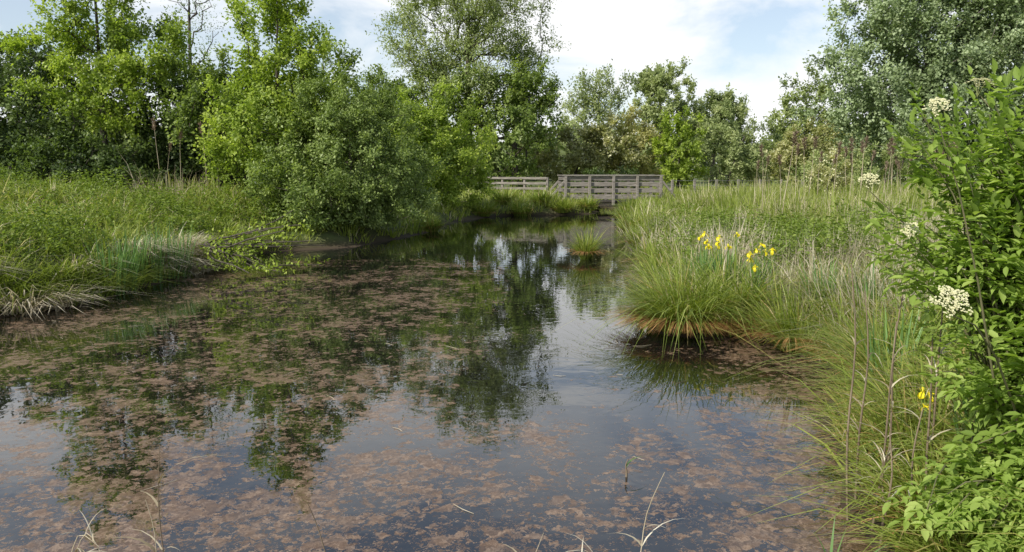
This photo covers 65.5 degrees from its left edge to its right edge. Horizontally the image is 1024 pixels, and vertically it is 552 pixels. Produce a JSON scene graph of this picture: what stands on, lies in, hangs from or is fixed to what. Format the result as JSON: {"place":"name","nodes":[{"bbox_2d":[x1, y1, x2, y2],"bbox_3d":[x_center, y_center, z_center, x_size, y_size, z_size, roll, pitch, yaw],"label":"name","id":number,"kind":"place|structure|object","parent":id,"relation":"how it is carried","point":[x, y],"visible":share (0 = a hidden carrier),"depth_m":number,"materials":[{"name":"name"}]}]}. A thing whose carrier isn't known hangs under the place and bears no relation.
{"place":"outdoors","nodes":[
{"label":"outdoors","id":0,"kind":"place"},
{"bbox_2d":[0,162,310,312],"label":"bank grass","id":1,"kind":"structure","parent":0,"point":[8,258],"depth_m":16.61,"materials":[{"name":"plant"}]},
{"bbox_2d":[0,207,871,551],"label":"water","id":2,"kind":"structure","parent":0,"point":[508,437],"depth_m":6.52,"materials":[{"name":"black liquid"}]},
{"bbox_2d":[61,508,104,551],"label":"dry stalk","id":3,"kind":"object","parent":2,"relation":"on","point":[92,540],"visible":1,"depth_m":3.50,"materials":[{"name":"plant"}]},
{"bbox_2d":[75,511,101,551],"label":"dry stalk","id":4,"kind":"object","parent":2,"relation":"on","point":[77,549],"visible":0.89,"depth_m":3.55,"materials":[{"name":"plant"}]},
{"bbox_2d":[108,500,156,551],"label":"dry stalk","id":5,"kind":"object","parent":2,"relation":"on","point":[150,546],"visible":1,"depth_m":3.35,"materials":[{"name":"plant"}]},
{"bbox_2d":[134,444,232,551],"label":"dry stalk","id":6,"kind":"object","parent":2,"relation":"on","point":[158,505],"visible":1,"depth_m":3.39,"materials":[{"name":"plant"}]},
{"bbox_2d":[194,211,328,273],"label":"shrub","id":7,"kind":"object","parent":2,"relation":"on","point":[231,250],"visible":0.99,"depth_m":15.33,"materials":[{"name":"green plant"}]},
{"bbox_2d":[498,195,544,215],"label":"sedge tussock","id":8,"kind":"object","parent":2,"relation":"in","point":[519,209],"visible":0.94,"depth_m":33.98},
{"bbox_2d":[549,221,614,259],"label":"sedge tussock","id":9,"kind":"object","parent":2,"relation":"on","point":[584,251],"visible":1,"depth_m":17.65,"materials":[{"name":"plant"}]},
{"bbox_2d":[608,472,682,551],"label":"dry stalk","id":10,"kind":"object","parent":2,"relation":"on","point":[641,544],"visible":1,"depth_m":3.49,"materials":[{"name":"plant"}]},
{"bbox_2d":[547,245,805,371],"bbox_3d":[2.241,0.082,9.710,4.404,1.249,4.317,4,9,29],"label":"sedge tussock","id":11,"kind":"object","parent":2,"relation":"in","point":[678,321],"visible":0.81,"depth_m":9.49,"materials":[{"name":"plant"}]},
{"bbox_2d":[815,518,888,551],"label":"reed shoot","id":12,"kind":"object","parent":2,"relation":"on","point":[831,545],"visible":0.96,"depth_m":3.67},
{"bbox_2d":[0,171,973,551],"bbox_3d":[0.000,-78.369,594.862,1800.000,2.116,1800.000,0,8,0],"label":"ground","id":13,"kind":"structure","parent":0,"point":[330,239],"depth_m":19.73,"materials":[{"name":"soil"}]},
{"bbox_2d":[0,92,20,150],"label":"dark shrub","id":14,"kind":"object","parent":13,"relation":"on","point":[2,100],"visible":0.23,"depth_m":27.21,"materials":[{"name":"green plant"}]},
{"bbox_2d":[0,33,99,182],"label":"dark shrub","id":15,"kind":"object","parent":13,"relation":"on","point":[12,116],"visible":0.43,"depth_m":24.85,"materials":[{"name":"green plant"}]},
{"bbox_2d":[0,28,100,165],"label":"broadleaf tree","id":16,"kind":"object","parent":13,"relation":"on","point":[30,109],"visible":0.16,"depth_m":28.48,"materials":[{"name":"green plant"}]},
{"bbox_2d":[0,122,177,192],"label":"dark shrub","id":17,"kind":"object","parent":13,"relation":"on","point":[105,159],"visible":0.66,"depth_m":22.76,"materials":[{"name":"green plant"}]},
{"bbox_2d":[0,0,198,169],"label":"field maple tree","id":18,"kind":"object","parent":13,"relation":"on","point":[121,37],"visible":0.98,"depth_m":23.43,"materials":[{"name":"green plant"}]},
{"bbox_2d":[83,232,132,294],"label":"iris plant","id":19,"kind":"object","parent":13,"relation":"on","point":[111,273],"visible":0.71,"depth_m":12.64,"materials":[{"name":"plant"}]},
{"bbox_2d":[20,56,205,184],"bbox_3d":[-12.723,-5.089,26.434,7.317,4.882,4.306,0,8,0],"label":"dark shrub","id":20,"kind":"object","parent":13,"relation":"on","point":[138,160],"visible":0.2,"depth_m":25.45,"materials":[{"name":"green plant"}]},
{"bbox_2d":[92,232,146,291],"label":"iris plant","id":21,"kind":"object","parent":13,"relation":"on","point":[133,262],"visible":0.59,"depth_m":13.11,"materials":[{"name":"plant"}]},
{"bbox_2d":[0,221,243,318],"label":"dead grass fringe","id":22,"kind":"object","parent":13,"relation":"on","point":[56,306],"visible":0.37,"depth_m":11.87,"materials":[{"name":"plant"}]},
{"bbox_2d":[116,224,151,284],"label":"iris plant","id":23,"kind":"object","parent":13,"relation":"on","point":[142,259],"visible":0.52,"depth_m":13.57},
{"bbox_2d":[0,225,283,314],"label":"bank edge grass","id":24,"kind":"structure","parent":13,"relation":"on","point":[65,269],"depth_m":12.06,"materials":[{"name":"plant"}]},
{"bbox_2d":[129,223,176,282],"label":"iris plant","id":25,"kind":"object","parent":13,"relation":"on","point":[158,261],"visible":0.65,"depth_m":14.03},
{"bbox_2d":[147,218,184,278],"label":"iris plant","id":26,"kind":"object","parent":13,"relation":"on","point":[169,252],"visible":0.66,"depth_m":14.55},
{"bbox_2d":[114,150,219,201],"bbox_3d":[-9.280,-2.595,21.543,2.655,1.610,3.343,0,8,0],"label":"dead reed patch","id":27,"kind":"object","parent":13,"relation":"on","point":[167,183],"visible":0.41,"depth_m":21.46,"materials":[{"name":"plant"}]},
{"bbox_2d":[157,221,197,276],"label":"iris plant","id":28,"kind":"object","parent":13,"relation":"on","point":[187,270],"visible":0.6,"depth_m":14.90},
{"bbox_2d":[151,0,226,73],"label":"birch tree","id":29,"kind":"object","parent":13,"relation":"on","point":[195,3],"visible":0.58,"depth_m":34.05,"materials":[{"name":"green plant"}]},
{"bbox_2d":[149,34,268,189],"bbox_3d":[-8.677,-4.792,23.653,3.402,4.809,3.273,3,8,21],"label":"hazel tree","id":30,"kind":"object","parent":13,"relation":"on","point":[190,103],"visible":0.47,"depth_m":23.25,"materials":[{"name":"green plant"}]},
{"bbox_2d":[125,61,300,188],"bbox_3d":[-9.427,-4.870,26.198,5.653,4.627,4.918,0,8,0],"label":"dark shrub","id":31,"kind":"object","parent":13,"relation":"on","point":[186,165],"visible":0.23,"depth_m":24.89,"materials":[{"name":"green plant"}]},
{"bbox_2d":[185,0,365,195],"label":"hazel tree","id":32,"kind":"object","parent":13,"relation":"on","point":[290,38],"visible":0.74,"depth_m":21.80,"materials":[{"name":"green plant"}]},
{"bbox_2d":[238,142,364,230],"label":"willow shrub","id":33,"kind":"object","parent":13,"relation":"on","point":[303,209],"visible":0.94,"depth_m":20.38,"materials":[{"name":"green plant"}]},
{"bbox_2d":[249,40,374,165],"bbox_3d":[-9.458,-7.594,37.282,6.575,6.868,5.876,0,8,0],"label":"alder tree","id":34,"kind":"object","parent":13,"relation":"on","point":[323,67],"visible":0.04,"depth_m":36.61,"materials":[{"name":"green plant"}]},
{"bbox_2d":[236,47,443,230],"bbox_3d":[-4.612,-3.819,21.891,5.440,5.035,3.799,0,8,0],"label":"willow shrub","id":35,"kind":"object","parent":13,"relation":"on","point":[361,142],"visible":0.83,"depth_m":21.21,"materials":[{"name":"green plant"}]},
{"bbox_2d":[315,75,457,206],"bbox_3d":[-4.649,-4.512,27.949,4.387,4.727,4.454,7,11,44],"label":"hawthorn bush","id":36,"kind":"object","parent":13,"relation":"on","point":[407,138],"visible":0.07,"depth_m":27.09,"materials":[{"name":"green plant"}]},
{"bbox_2d":[331,64,475,177],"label":"alder tree","id":37,"kind":"object","parent":13,"relation":"on","point":[417,92],"visible":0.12,"depth_m":45.40,"materials":[{"name":"green plant"}]},
{"bbox_2d":[368,75,501,208],"bbox_3d":[-3.171,-5.326,31.846,5.649,5.289,4.600,0,8,0],"label":"hawthorn bush","id":38,"kind":"object","parent":13,"relation":"on","point":[445,184],"visible":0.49,"depth_m":31.56,"materials":[{"name":"green plant"}]},
{"bbox_2d":[411,209,462,231],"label":"sedge tussock","id":39,"kind":"object","parent":13,"relation":"on","point":[436,224],"visible":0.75,"depth_m":25.45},
{"bbox_2d":[365,0,570,188],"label":"willow tree","id":40,"kind":"object","parent":13,"relation":"on","point":[445,64],"visible":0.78,"depth_m":45.37,"materials":[{"name":"green plant"}]},
{"bbox_2d":[463,197,512,216],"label":"sedge tussock","id":41,"kind":"object","parent":13,"relation":"on","point":[488,210],"visible":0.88,"depth_m":32.93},
{"bbox_2d":[3,84,977,181],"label":"distant wood","id":42,"kind":"object","parent":13,"relation":"on","point":[726,165],"visible":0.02,"depth_m":89.16,"materials":[{"name":"green plant"}]},
{"bbox_2d":[437,48,568,189],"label":"alder tree","id":43,"kind":"object","parent":13,"relation":"on","point":[521,81],"visible":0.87,"depth_m":44.12,"materials":[{"name":"green plant"}]},
{"bbox_2d":[482,185,525,204],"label":"sedge tussock","id":44,"kind":"object","parent":13,"relation":"on","point":[506,197],"visible":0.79,"depth_m":35.07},
{"bbox_2d":[480,177,548,192],"bbox_3d":[0.066,-4.476,40.297,3.961,1.058,0.148,4,9,29],"label":"fence","id":45,"kind":"object","parent":13,"relation":"on","point":[524,183],"visible":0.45,"depth_m":39.92,"materials":[{"name":"grey wood"}]},
{"bbox_2d":[244,184,811,247],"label":"bank grass","id":46,"kind":"structure","parent":13,"relation":"on","point":[442,209],"depth_m":25.98,"materials":[{"name":"plant"}]},
{"bbox_2d":[520,184,566,204],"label":"sedge tussock","id":47,"kind":"object","parent":13,"relation":"on","point":[543,196],"visible":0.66,"depth_m":35.58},
{"bbox_2d":[539,193,582,212],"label":"sedge tussock","id":48,"kind":"object","parent":13,"relation":"on","point":[562,207],"visible":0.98,"depth_m":34.81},
{"bbox_2d":[519,108,650,186],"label":"hawthorn bush","id":49,"kind":"object","parent":13,"relation":"on","point":[595,152],"visible":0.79,"depth_m":48.48,"materials":[{"name":"green plant"}]},
{"bbox_2d":[575,192,606,208],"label":"sedge tussock","id":50,"kind":"object","parent":13,"relation":"on","point":[588,203],"visible":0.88,"depth_m":35.85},
{"bbox_2d":[555,58,638,181],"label":"birch tree","id":51,"kind":"object","parent":13,"relation":"on","point":[585,99],"visible":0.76,"depth_m":60.05,"materials":[{"name":"green plant"}]},
{"bbox_2d":[567,165,642,193],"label":"willow shrub","id":52,"kind":"object","parent":13,"relation":"on","point":[594,171],"visible":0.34,"depth_m":42.96,"materials":[{"name":"green plant"}]},
{"bbox_2d":[547,175,674,206],"bbox_3d":[4.700,-4.126,38.393,6.225,1.489,1.940,-1,8,-5],"label":"wooden footbridge","id":53,"kind":"object","parent":13,"relation":"on","point":[613,190],"visible":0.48,"depth_m":37.57,"materials":[{"name":"grey wood"}]},
{"bbox_2d":[601,196,645,219],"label":"sedge tussock","id":54,"kind":"object","parent":13,"relation":"on","point":[619,212],"visible":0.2,"depth_m":28.31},
{"bbox_2d":[607,192,651,210],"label":"sedge tussock","id":55,"kind":"object","parent":13,"relation":"on","point":[622,202],"visible":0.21,"depth_m":32.79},
{"bbox_2d":[605,217,658,248],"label":"sedge tussock","id":56,"kind":"object","parent":13,"relation":"on","point":[634,236],"visible":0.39,"depth_m":19.41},
{"bbox_2d":[604,202,659,232],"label":"sedge tussock","id":57,"kind":"object","parent":13,"relation":"on","point":[627,220],"visible":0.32,"depth_m":23.30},
{"bbox_2d":[599,102,666,187],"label":"hawthorn bush","id":58,"kind":"object","parent":13,"relation":"on","point":[642,138],"visible":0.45,"depth_m":50.64,"materials":[{"name":"green plant"}]},
{"bbox_2d":[609,232,669,268],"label":"sedge tussock","id":59,"kind":"object","parent":13,"relation":"on","point":[647,248],"visible":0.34,"depth_m":15.31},
{"bbox_2d":[580,242,702,285],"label":"sedge tussock","id":60,"kind":"object","parent":13,"relation":"on","point":[644,266],"visible":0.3,"depth_m":12.76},
{"bbox_2d":[626,56,696,179],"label":"oak tree","id":61,"kind":"object","parent":13,"relation":"on","point":[649,83],"visible":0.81,"depth_m":73.28,"materials":[{"name":"green plant"}]},
{"bbox_2d":[648,105,710,188],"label":"green bush","id":62,"kind":"object","parent":13,"relation":"on","point":[675,171],"visible":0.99,"depth_m":48.86,"materials":[{"name":"green plant"}]},
{"bbox_2d":[682,231,724,279],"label":"iris plant","id":63,"kind":"object","parent":13,"relation":"on","point":[706,256],"visible":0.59,"depth_m":10.95,"materials":[{"name":"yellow plant"}]},
{"bbox_2d":[688,82,752,182],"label":"oak tree","id":64,"kind":"object","parent":13,"relation":"on","point":[715,100],"visible":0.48,"depth_m":75.58,"materials":[{"name":"green plant"}]},
{"bbox_2d":[707,232,746,285],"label":"iris plant","id":65,"kind":"object","parent":13,"relation":"on","point":[719,247],"visible":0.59,"depth_m":10.72,"materials":[{"name":"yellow plant"}]},
{"bbox_2d":[607,234,864,343],"bbox_3d":[2.674,-0.010,10.060,3.895,1.219,4.225,0,8,0],"label":"sedge tussock","id":66,"kind":"object","parent":13,"relation":"on","point":[738,290],"visible":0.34,"depth_m":9.64,"materials":[{"name":"plant"}]},
{"bbox_2d":[671,179,808,191],"bbox_3d":[12.451,-4.323,40.026,9.333,1.050,0.121,-1,8,-9],"label":"fence","id":67,"kind":"object","parent":13,"relation":"on","point":[716,182],"visible":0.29,"depth_m":39.62,"materials":[{"name":"grey wood"}]},
{"bbox_2d":[691,99,794,186],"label":"willow shrub","id":68,"kind":"object","parent":13,"relation":"on","point":[742,151],"visible":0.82,"depth_m":51.77,"materials":[{"name":"green plant"}]},
{"bbox_2d":[737,248,775,288],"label":"iris plant","id":69,"kind":"object","parent":13,"relation":"on","point":[750,259],"visible":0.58,"depth_m":10.20,"materials":[{"name":"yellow plant"}]},
{"bbox_2d":[526,179,993,486],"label":"meadow grass","id":70,"kind":"structure","parent":13,"relation":"on","point":[661,202],"depth_m":12.96,"materials":[{"name":"plant"}]},
{"bbox_2d":[759,144,764,216],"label":"reed","id":71,"kind":"object","parent":13,"relation":"on","point":[761,146],"visible":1,"depth_m":20.09,"materials":[{"name":"plant"}]},
{"bbox_2d":[748,242,786,282],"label":"iris plant","id":72,"kind":"object","parent":13,"relation":"on","point":[772,249],"visible":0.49,"depth_m":10.46,"materials":[{"name":"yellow plant"}]},
{"bbox_2d":[752,266,785,305],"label":"iris plant","id":73,"kind":"object","parent":13,"relation":"on","point":[753,267],"visible":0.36,"depth_m":9.92,"materials":[{"name":"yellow plant"}]},
{"bbox_2d":[704,245,863,352],"bbox_3d":[3.143,0.196,8.992,2.444,1.174,3.103,-3,8,-23],"label":"sedge tussock","id":74,"kind":"object","parent":13,"relation":"on","point":[780,344],"visible":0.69,"depth_m":8.67,"materials":[{"name":"plant"}]},
{"bbox_2d":[782,131,799,213],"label":"reed","id":75,"kind":"object","parent":13,"relation":"on","point":[794,139],"visible":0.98,"depth_m":18.59,"materials":[{"name":"plant"}]},
{"bbox_2d":[752,60,847,175],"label":"ash tree","id":76,"kind":"object","parent":13,"relation":"on","point":[784,124],"visible":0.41,"depth_m":58.31,"materials":[{"name":"green plant"}]},
{"bbox_2d":[808,134,818,203],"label":"reed","id":77,"kind":"object","parent":13,"relation":"on","point":[815,141],"visible":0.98,"depth_m":21.61,"materials":[{"name":"plant"}]},
{"bbox_2d":[733,282,897,370],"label":"sedge tussock","id":78,"kind":"object","parent":13,"relation":"on","point":[840,318],"visible":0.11,"depth_m":7.96,"materials":[{"name":"plant"}]},
{"bbox_2d":[765,117,868,186],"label":"hawthorn bush","id":79,"kind":"object","parent":13,"relation":"on","point":[781,148],"visible":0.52,"depth_m":48.63,"materials":[{"name":"green plant"}]},
{"bbox_2d":[622,187,1019,375],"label":"seeding grass","id":80,"kind":"structure","parent":13,"relation":"on","point":[857,271],"depth_m":10.24,"materials":[{"name":"plant"}]},
{"bbox_2d":[729,294,917,382],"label":"sedge tussock","id":81,"kind":"object","parent":13,"relation":"on","point":[842,333],"visible":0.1,"depth_m":7.40,"materials":[{"name":"plant"}]},
{"bbox_2d":[799,256,854,310],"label":"iris plant","id":82,"kind":"object","parent":13,"relation":"on","point":[834,284],"visible":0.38,"depth_m":9.10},
{"bbox_2d":[646,191,1009,401],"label":"meadow herbs","id":83,"kind":"object","parent":13,"relation":"on","point":[777,239],"visible":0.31,"depth_m":12.58,"materials":[{"name":"green plant"}]},
{"bbox_2d":[804,144,860,200],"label":"hawthorn bush","id":84,"kind":"object","parent":13,"relation":"on","point":[822,169],"visible":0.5,"depth_m":23.83,"materials":[{"name":"green plant"}]},
{"bbox_2d":[674,169,998,223],"bbox_3d":[13.259,-2.446,23.558,15.559,1.666,14.826,0,8,0],"label":"reed bed","id":85,"kind":"object","parent":13,"relation":"on","point":[776,195],"visible":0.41,"depth_m":21.58,"materials":[{"name":"green plant"}]},
{"bbox_2d":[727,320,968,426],"bbox_3d":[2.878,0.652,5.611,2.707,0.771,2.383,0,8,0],"label":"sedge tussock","id":86,"kind":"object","parent":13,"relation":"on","point":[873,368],"visible":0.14,"depth_m":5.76,"materials":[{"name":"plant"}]},
{"bbox_2d":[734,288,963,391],"bbox_3d":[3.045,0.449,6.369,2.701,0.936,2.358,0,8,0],"label":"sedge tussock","id":87,"kind":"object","parent":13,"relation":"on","point":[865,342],"visible":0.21,"depth_m":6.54,"materials":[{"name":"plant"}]},
{"bbox_2d":[848,137,855,190],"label":"reed","id":88,"kind":"object","parent":13,"relation":"on","point":[851,144],"visible":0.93,"depth_m":19.61,"materials":[{"name":"plant"}]},
{"bbox_2d":[837,291,882,499],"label":"dead stem","id":89,"kind":"object","parent":13,"relation":"on","point":[862,405],"visible":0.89,"depth_m":4.68,"materials":[{"name":"plant"}]},
{"bbox_2d":[842,264,889,520],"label":"dead stem","id":90,"kind":"object","parent":13,"relation":"on","point":[848,421],"visible":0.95,"depth_m":4.46,"materials":[{"name":"plant"}]},
{"bbox_2d":[835,446,905,540],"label":"dead stem","id":91,"kind":"object","parent":13,"relation":"on","point":[888,451],"visible":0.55,"depth_m":4.27,"materials":[{"name":"plant"}]},
{"bbox_2d":[720,240,1023,551],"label":"waterside grass","id":92,"kind":"structure","parent":13,"relation":"on","point":[837,422],"depth_m":5.08,"materials":[{"name":"plant"}]},
{"bbox_2d":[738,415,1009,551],"bbox_3d":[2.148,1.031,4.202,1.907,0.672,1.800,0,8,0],"label":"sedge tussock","id":93,"kind":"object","parent":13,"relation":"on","point":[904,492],"visible":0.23,"depth_m":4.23,"materials":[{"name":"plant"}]},
{"bbox_2d":[848,254,901,311],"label":"iris plant","id":94,"kind":"object","parent":13,"relation":"on","point":[866,288],"visible":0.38,"depth_m":8.50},
{"bbox_2d":[787,129,974,192],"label":"willow shrub","id":95,"kind":"object","parent":13,"relation":"on","point":[903,169],"visible":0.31,"depth_m":29.29,"materials":[{"name":"green plant"}]},
{"bbox_2d":[848,283,921,499],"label":"dead stem","id":96,"kind":"object","parent":13,"relation":"on","point":[891,413],"visible":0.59,"depth_m":4.54,"materials":[{"name":"plant"}]},
{"bbox_2d":[843,432,930,551],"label":"dead stem","id":97,"kind":"object","parent":13,"relation":"on","point":[889,494],"visible":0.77,"depth_m":3.99,"materials":[{"name":"plant"}]},
{"bbox_2d":[755,469,1020,551],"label":"sedge tussock","id":98,"kind":"object","parent":13,"relation":"on","point":[906,545],"visible":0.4,"depth_m":3.78,"materials":[{"name":"plant"}]},
{"bbox_2d":[886,142,892,193],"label":"reed","id":99,"kind":"object","parent":13,"relation":"on","point":[890,147],"visible":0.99,"depth_m":20.81,"materials":[{"name":"plant"}]},
{"bbox_2d":[850,301,937,403],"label":"iris plant","id":100,"kind":"object","parent":13,"relation":"on","point":[889,352],"visible":0.33,"depth_m":6.11,"materials":[{"name":"plant"}]},
{"bbox_2d":[859,321,933,529],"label":"dead stem","id":101,"kind":"object","parent":13,"relation":"on","point":[886,429],"visible":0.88,"depth_m":4.27,"materials":[{"name":"plant"}]},
{"bbox_2d":[884,407,922,550],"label":"dead stem","id":102,"kind":"object","parent":13,"relation":"on","point":[912,462],"visible":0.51,"depth_m":4.04,"materials":[{"name":"plant"}]},
{"bbox_2d":[791,0,1023,189],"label":"poplar tree","id":103,"kind":"object","parent":13,"relation":"on","point":[899,36],"visible":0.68,"depth_m":31.15,"materials":[{"name":"green plant"}]},
{"bbox_2d":[869,387,952,483],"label":"iris plant","id":104,"kind":"object","parent":13,"relation":"on","point":[921,394],"visible":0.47,"depth_m":4.83,"materials":[{"name":"yellow plant"}]},
{"bbox_2d":[904,298,952,456],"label":"dead stem","id":105,"kind":"object","parent":13,"relation":"on","point":[936,388],"visible":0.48,"depth_m":4.42,"materials":[{"name":"plant"}]},
{"bbox_2d":[899,334,963,489],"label":"dead stem","id":106,"kind":"object","parent":13,"relation":"on","point":[928,428],"visible":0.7,"depth_m":4.17,"materials":[{"name":"plant"}]},
{"bbox_2d":[858,57,1023,551],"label":"elder bush","id":107,"kind":"object","parent":13,"relation":"on","point":[989,259],"visible":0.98,"depth_m":3.78,"materials":[{"name":"green plant"}]},
{"bbox_2d":[950,371,985,444],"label":"iris plant","id":108,"kind":"object","parent":13,"relation":"on","point":[966,416],"visible":0.06,"depth_m":4.46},
{"bbox_2d":[931,0,1023,179],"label":"poplar tree","id":109,"kind":"object","parent":13,"relation":"on","point":[984,25],"visible":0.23,"depth_m":31.90,"materials":[{"name":"green plant"}]},
{"bbox_2d":[0,0,1023,169],"label":"sky","id":110,"kind":"structure","parent":0,"point":[746,44],"materials":[{"name":"white"}]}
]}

